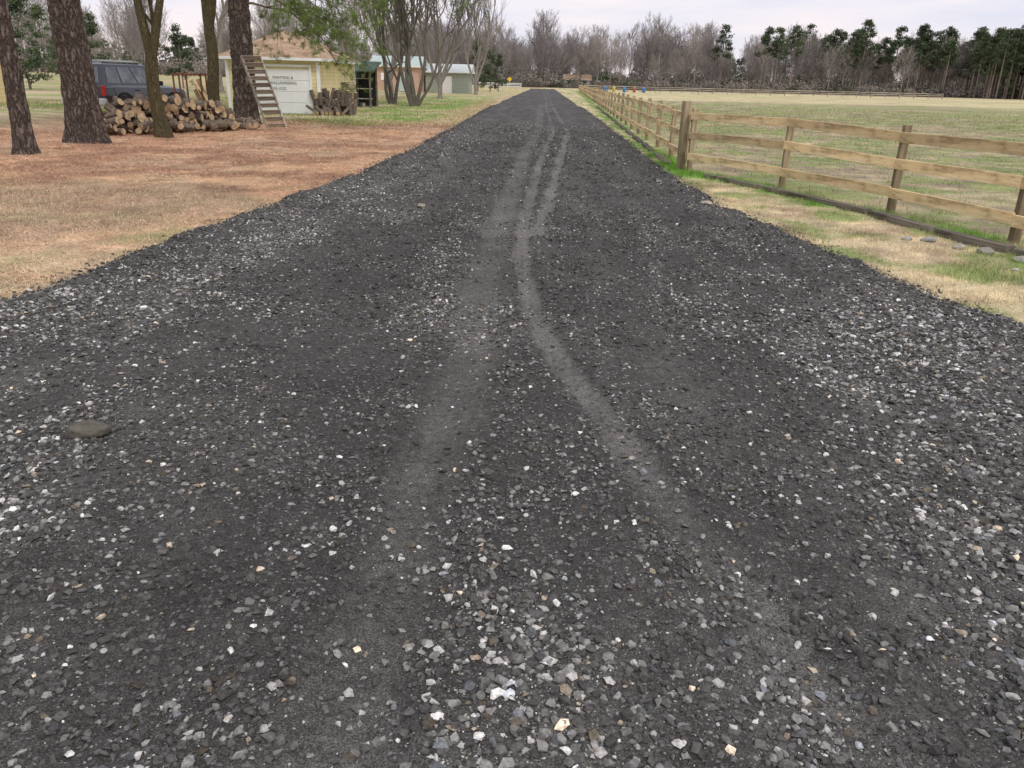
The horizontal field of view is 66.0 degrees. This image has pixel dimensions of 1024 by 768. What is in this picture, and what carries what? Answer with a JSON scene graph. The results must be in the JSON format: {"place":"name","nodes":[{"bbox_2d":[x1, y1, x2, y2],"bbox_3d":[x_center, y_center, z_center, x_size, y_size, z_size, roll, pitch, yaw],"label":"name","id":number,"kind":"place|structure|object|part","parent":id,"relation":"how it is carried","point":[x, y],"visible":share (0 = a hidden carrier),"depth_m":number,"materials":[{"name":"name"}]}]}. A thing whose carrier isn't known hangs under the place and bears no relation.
{"place":"outdoors","nodes":[
{"label":"outdoors","id":0,"kind":"place"},
{"bbox_2d":[0,88,1023,767],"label":"gravel road","id":1,"kind":"structure","parent":0,"point":[546,108],"depth_m":3.21,"materials":[{"name":"grey gravel"}]},
{"bbox_2d":[64,420,111,438],"bbox_3d":[-1.978,0.218,3.657,0.222,0.094,0.172,-1,15,10],"label":"rock","id":2,"kind":"object","parent":1,"relation":"on","point":[87,429],"visible":0.86,"depth_m":3.61,"materials":[{"name":"grey stone"}]},
{"bbox_2d":[416,203,425,207],"bbox_3d":[-1.217,-2.361,10.443,0.153,0.062,0.161,-10,29,-13],"label":"rock","id":3,"kind":"object","parent":1,"relation":"on","point":[420,205],"visible":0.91,"depth_m":10.42,"materials":[{"name":"grey stone"}]},
{"bbox_2d":[700,201,713,204],"bbox_3d":[2.823,-2.615,11.394,0.199,0.073,0.135,13,29,13],"label":"rock","id":4,"kind":"object","parent":1,"relation":"on","point":[708,202],"visible":0.73,"depth_m":11.35,"materials":[{"name":"beige stone"}]},
{"bbox_2d":[0,71,1023,322],"bbox_3d":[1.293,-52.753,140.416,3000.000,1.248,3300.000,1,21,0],"label":"ground","id":5,"kind":"structure","parent":0,"point":[48,89],"depth_m":15.26,"materials":[{"name":"brown soil"}]},
{"bbox_2d":[0,65,5,101],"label":"walls","id":6,"kind":"structure","parent":5,"relation":"on","point":[2,94],"depth_m":34.43,"materials":[{"name":"yellow paint"}]},
{"bbox_2d":[0,0,40,154],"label":"pine tree","id":7,"kind":"object","parent":5,"relation":"on","point":[24,142],"visible":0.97,"depth_m":15.91,"materials":[{"name":"brown plant"}]},
{"bbox_2d":[47,0,112,143],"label":"pine tree","id":8,"kind":"object","parent":5,"relation":"on","point":[83,118],"visible":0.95,"depth_m":18.64,"materials":[{"name":"brown plant"}]},
{"bbox_2d":[62,59,189,105],"bbox_3d":[-13.961,-10.784,28.729,2.120,1.845,4.790,6,22,13],"label":"parked suv","id":9,"kind":"object","parent":5,"relation":"on","point":[125,81],"visible":0.15,"depth_m":27.31,"materials":[{"name":"paint"}]},
{"bbox_3d":[-14.468,-10.484,26.661,1.178,0.490,0.133,6,22,13],"label":"rear window","id":10,"kind":"part","parent":9,"relation":"part of","materials":[{"name":"grey glass"}]},
{"bbox_3d":[-13.655,-10.538,26.883,0.107,0.511,0.665,6,22,13],"label":"side window","id":11,"kind":"part","parent":9,"relation":"part of","materials":[{"name":"grey glass"}]},
{"bbox_3d":[-13.472,-10.800,27.577,0.107,0.511,0.830,6,22,13],"label":"side window","id":12,"kind":"part","parent":9,"relation":"part of","materials":[{"name":"grey glass"}]},
{"bbox_3d":[-13.283,-11.073,28.298,0.108,0.511,1.119,6,22,13],"label":"side window","id":13,"kind":"part","parent":9,"relation":"part of","materials":[{"name":"grey glass"}]},
{"bbox_2d":[0,186,283,298],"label":"dry grass","id":14,"kind":"structure","parent":5,"relation":"on","point":[118,204],"depth_m":9.28,"materials":[{"name":"brown plant"}]},
{"bbox_2d":[133,0,173,137],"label":"deciduous tree","id":15,"kind":"object","parent":5,"relation":"on","point":[161,126],"visible":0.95,"depth_m":20.80,"materials":[{"name":"brown plant"}]},
{"bbox_2d":[104,93,259,134],"bbox_3d":[-10.004,-8.017,23.544,1.519,1.305,5.896,14,24,29],"label":"log pile","id":16,"kind":"object","parent":5,"relation":"on","point":[184,114],"visible":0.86,"depth_m":23.22,"materials":[{"name":"brown wood"}]},
{"bbox_2d":[172,72,219,100],"bbox_3d":[-10.848,-9.991,27.631,2.065,1.690,0.958,9,22,20],"label":"firewood rack","id":17,"kind":"object","parent":5,"relation":"on","point":[200,93],"visible":0.34,"depth_m":27.58,"materials":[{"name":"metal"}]},
{"bbox_2d":[201,0,219,102],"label":"deciduous tree","id":18,"kind":"object","parent":5,"relation":"on","point":[208,7],"visible":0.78,"depth_m":25.19,"materials":[{"name":"brown plant"}]},
{"bbox_2d":[215,0,227,92],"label":"bare tree","id":19,"kind":"object","parent":5,"relation":"on","point":[220,23],"visible":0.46,"depth_m":57.06,"materials":[{"name":"brown plant"}]},
{"bbox_2d":[0,116,458,297],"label":"pine straw","id":20,"kind":"object","parent":5,"relation":"on","point":[247,151],"visible":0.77,"depth_m":15.04,"materials":[{"name":"brown plant"}]},
{"bbox_2d":[8,0,462,72],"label":"bare woods","id":21,"kind":"object","parent":5,"relation":"on","point":[133,37],"visible":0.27,"depth_m":164.72,"materials":[{"name":"plant"}]},
{"bbox_2d":[0,93,495,127],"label":"lawn grass","id":22,"kind":"structure","parent":5,"relation":"on","point":[40,105],"depth_m":35.79,"materials":[{"name":"green plant"}]},
{"bbox_2d":[7,0,507,91],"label":"young pines","id":23,"kind":"object","parent":5,"relation":"on","point":[37,11],"visible":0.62,"depth_m":70.32,"materials":[{"name":"green plant"}]},
{"bbox_2d":[240,55,286,127],"bbox_3d":[-8.425,-9.921,26.750,1.506,2.314,0.701,19,27,38],"label":"ladder","id":24,"kind":"object","parent":5,"relation":"on","point":[262,91],"visible":1,"depth_m":26.70,"materials":[{"name":"brown wood"}]},
{"bbox_2d":[218,31,360,114],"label":"yellow garage","id":25,"kind":"structure","parent":5,"relation":"on","point":[296,76],"depth_m":35.78,"materials":[{"name":"yellow wood"}]},
{"bbox_2d":[255,69,308,80],"bbox_3d":[-10.411,-13.975,35.620,2.500,0.465,0.050,1,21,0],"label":"door panel","id":26,"kind":"structure","parent":25,"relation":"in","point":[297,75],"depth_m":35.60,"materials":[{"name":"white metal"}]},
{"bbox_2d":[256,80,309,91],"bbox_3d":[-10.422,-13.532,35.791,2.500,0.465,0.050,1,21,0],"label":"door panel","id":27,"kind":"structure","parent":25,"relation":"in","point":[302,86],"depth_m":35.77,"materials":[{"name":"white metal"}]},
{"bbox_2d":[257,91,310,102],"bbox_3d":[-10.432,-13.089,35.961,2.500,0.465,0.050,1,21,0],"label":"door panel","id":28,"kind":"structure","parent":25,"relation":"in","point":[284,97],"depth_m":35.94,"materials":[{"name":"white metal"}]},
{"bbox_2d":[258,102,311,113],"bbox_3d":[-10.443,-12.646,36.132,2.500,0.465,0.050,1,21,0],"label":"door panel","id":29,"kind":"structure","parent":25,"relation":"in","point":[286,108],"depth_m":36.11,"materials":[{"name":"white metal"}]},
{"bbox_2d":[228,0,389,124],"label":"pine tree","id":30,"kind":"object","parent":5,"relation":"on","point":[245,104],"visible":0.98,"depth_m":26.91,"materials":[{"name":"green plant"}]},
{"bbox_2d":[306,87,356,115],"bbox_3d":[-8.261,-12.865,35.930,2.229,1.244,1.991,1,21,0],"label":"firewood stack","id":31,"kind":"object","parent":5,"relation":"on","point":[338,102],"visible":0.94,"depth_m":35.69,"materials":[{"name":"brown wood"}]},
{"bbox_2d":[342,82,355,98],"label":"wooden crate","id":32,"kind":"object","parent":5,"relation":"on","point":[351,87],"visible":0.18,"depth_m":40.50,"materials":[{"name":"brown wood"}]},
{"bbox_2d":[355,61,380,107],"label":"lean to shed","id":33,"kind":"object","parent":5,"relation":"on","point":[369,98],"visible":0.28,"depth_m":47.38,"materials":[{"name":"green wood"}]},
{"bbox_2d":[346,0,398,95],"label":"bare tree","id":34,"kind":"object","parent":5,"relation":"on","point":[393,64],"visible":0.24,"depth_m":75.78,"materials":[{"name":"brown plant"}]},
{"bbox_2d":[364,0,421,103],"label":"bare tree","id":35,"kind":"object","parent":5,"relation":"on","point":[390,99],"visible":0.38,"depth_m":52.06,"materials":[{"name":"brown plant"}]},
{"bbox_2d":[370,55,428,92],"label":"orange barn","id":36,"kind":"structure","parent":5,"relation":"on","point":[416,69],"depth_m":93.61,"materials":[{"name":"brown"}]},
{"bbox_2d":[398,72,405,90],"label":"barn door","id":37,"kind":"structure","parent":36,"relation":"in","point":[401,88],"depth_m":93.58,"materials":[{"name":"grey metal"}]},
{"bbox_2d":[365,0,472,106],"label":"bare tree","id":38,"kind":"object","parent":5,"relation":"on","point":[403,14],"visible":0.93,"depth_m":48.67,"materials":[{"name":"brown plant"}]},
{"bbox_2d":[405,0,481,98],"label":"bare tree","id":39,"kind":"object","parent":5,"relation":"on","point":[440,79],"visible":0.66,"depth_m":67.89,"materials":[{"name":"brown plant"}]},
{"bbox_2d":[425,63,474,93],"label":"metal roof shed","id":40,"kind":"structure","parent":5,"relation":"on","point":[458,79],"depth_m":99.18,"materials":[{"name":"grey metal"}]},
{"bbox_2d":[442,76,451,92],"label":"shed door","id":41,"kind":"structure","parent":40,"relation":"in","point":[447,84],"depth_m":99.13,"materials":[{"name":"white paint"}]},
{"bbox_2d":[448,0,509,94],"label":"bare tree","id":42,"kind":"object","parent":5,"relation":"on","point":[475,79],"visible":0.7,"depth_m":92.36,"materials":[{"name":"brown plant"}]},
{"bbox_2d":[479,82,520,87],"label":"road end fence","id":43,"kind":"object","parent":5,"relation":"on","point":[507,84],"visible":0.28,"depth_m":183.30,"materials":[{"name":"white paint"}]},
{"bbox_2d":[15,34,1023,98],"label":"distant woods","id":44,"kind":"object","parent":5,"relation":"on","point":[190,41],"visible":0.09,"depth_m":329.34,"materials":[{"name":"plant"}]},
{"bbox_2d":[18,54,1023,98],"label":"underbrush","id":45,"kind":"object","parent":5,"relation":"on","point":[736,81],"visible":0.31,"depth_m":239.57,"materials":[{"name":"plant"}]},
{"bbox_2d":[562,74,591,87],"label":"distant farmhouse","id":46,"kind":"object","parent":5,"relation":"on","point":[588,78],"visible":0.53,"depth_m":245.00,"materials":[{"name":"brown paint"}]},
{"bbox_2d":[625,130,633,135],"bbox_3d":[4.168,-8.914,27.979,0.140,0.104,2.303,2,21,3],"label":"landscape timber","id":47,"kind":"object","parent":5,"relation":"on","point":[629,132],"visible":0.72,"depth_m":27.35,"materials":[{"name":"brown wood"}]},
{"bbox_2d":[632,135,642,142],"bbox_3d":[3.948,-7.695,24.807,0.140,0.106,2.303,2,21,3],"label":"landscape timber","id":48,"kind":"object","parent":5,"relation":"on","point":[637,138],"visible":0.78,"depth_m":24.50,"materials":[{"name":"brown wood"}]},
{"bbox_2d":[641,142,654,151],"bbox_3d":[3.728,-6.486,21.631,0.140,0.125,2.304,2,21,3],"label":"landscape timber","id":49,"kind":"object","parent":5,"relation":"on","point":[645,145],"visible":0.74,"depth_m":21.59,"materials":[{"name":"brown wood"}]},
{"bbox_2d":[654,153,670,164],"bbox_3d":[3.507,-5.266,18.460,0.140,0.112,2.304,2,21,3],"label":"landscape timber","id":50,"kind":"object","parent":5,"relation":"on","point":[660,156],"visible":0.64,"depth_m":18.14,"materials":[{"name":"brown wood"}]},
{"bbox_2d":[628,85,741,92],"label":"black board fence","id":51,"kind":"object","parent":5,"relation":"on","point":[686,87],"visible":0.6,"depth_m":180.41,"materials":[{"name":"paint"}]},
{"bbox_2d":[377,7,1023,94],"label":"bare treeline","id":52,"kind":"object","parent":5,"relation":"on","point":[662,50],"visible":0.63,"depth_m":253.58,"materials":[{"name":"grey plant"}]},
{"bbox_2d":[703,174,778,192],"bbox_3d":[4.075,-3.622,14.211,0.130,0.106,2.218,-5,22,-17],"label":"landscape timber","id":53,"kind":"object","parent":5,"relation":"on","point":[770,189],"visible":0.72,"depth_m":14.02,"materials":[{"name":"brown wood"}]},
{"bbox_2d":[584,85,943,99],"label":"cross fence","id":54,"kind":"object","parent":5,"relation":"on","point":[799,92],"visible":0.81,"depth_m":164.65,"materials":[{"name":"brown wood"}]},
{"bbox_2d":[579,85,1023,244],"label":"wooden fence","id":55,"kind":"object","parent":5,"relation":"on","point":[905,137],"visible":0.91,"depth_m":12.18,"materials":[{"name":"brown wood"}]},
{"bbox_2d":[775,189,871,213],"bbox_3d":[4.745,-2.819,12.157,0.130,0.101,2.194,-5,22,-15],"label":"landscape timber","id":56,"kind":"object","parent":5,"relation":"on","point":[848,206],"visible":0.8,"depth_m":11.97,"materials":[{"name":"brown wood"}]},
{"bbox_2d":[638,147,1023,323],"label":"grass verge","id":57,"kind":"object","parent":5,"relation":"on","point":[692,174],"depth_m":9.51,"materials":[{"name":"plant"}]},
{"bbox_2d":[710,18,1023,99],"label":"pine woods","id":58,"kind":"object","parent":5,"relation":"on","point":[995,55],"visible":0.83,"depth_m":239.33,"materials":[{"name":"green plant"}]},
{"bbox_2d":[868,210,937,233],"bbox_3d":[5.129,-2.143,10.404,0.130,0.114,1.458,-1,21,-5],"label":"landscape timber","id":59,"kind":"object","parent":5,"relation":"on","point":[893,219],"visible":0.74,"depth_m":10.32,"materials":[{"name":"brown wood"}]},
{"bbox_2d":[901,236,911,240],"bbox_3d":[4.659,-1.716,9.311,0.134,0.052,0.108,20,28,39],"label":"rock","id":60,"kind":"object","parent":5,"relation":"on","point":[908,238],"visible":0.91,"depth_m":9.27,"materials":[{"name":"grey stone"}]},
{"bbox_2d":[920,236,936,242],"bbox_3d":[4.872,-1.692,9.263,0.220,0.080,0.150,5,15,25],"label":"rock","id":61,"kind":"object","parent":5,"relation":"on","point":[929,239],"visible":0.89,"depth_m":9.22,"materials":[{"name":"grey stone"}]},
{"bbox_2d":[952,242,965,249],"bbox_3d":[5.016,-1.545,8.852,0.158,0.105,0.133,-18,22,-28],"label":"rock","id":62,"kind":"object","parent":5,"relation":"on","point":[959,246],"visible":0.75,"depth_m":8.80,"materials":[{"name":"grey stone"}]},
{"bbox_2d":[934,228,1015,252],"bbox_3d":[5.342,-1.659,9.142,0.130,0.103,1.089,-4,22,-14],"label":"landscape timber","id":63,"kind":"object","parent":5,"relation":"on","point":[968,239],"visible":0.68,"depth_m":9.07,"materials":[{"name":"brown wood"}]},
{"bbox_2d":[976,247,994,254],"bbox_3d":[5.177,-1.451,8.612,0.153,0.082,0.205,-4,27,2],"label":"rock","id":64,"kind":"object","parent":5,"relation":"on","point":[989,250],"visible":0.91,"depth_m":8.56,"materials":[{"name":"grey stone"}]},
{"bbox_2d":[1010,256,1023,262],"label":"rock","id":65,"kind":"object","parent":5,"relation":"on","point":[1021,258],"visible":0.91,"depth_m":8.21,"materials":[{"name":"grey stone"}]},
{"bbox_2d":[1012,248,1023,255],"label":"landscape timber","id":66,"kind":"object","parent":5,"relation":"on","point":[1020,251],"visible":0.59,"depth_m":8.46,"materials":[{"name":"brown wood"}]},
{"bbox_2d":[10,0,1023,82],"label":"sky","id":67,"kind":"structure","parent":0,"point":[746,18],"materials":[{"name":"white"}]},
{"bbox_2d":[599,102,1023,242],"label":"pasture grass","id":68,"kind":"structure","parent":0,"point":[892,127],"depth_m":33.32,"materials":[{"name":"plant"}]}
]}

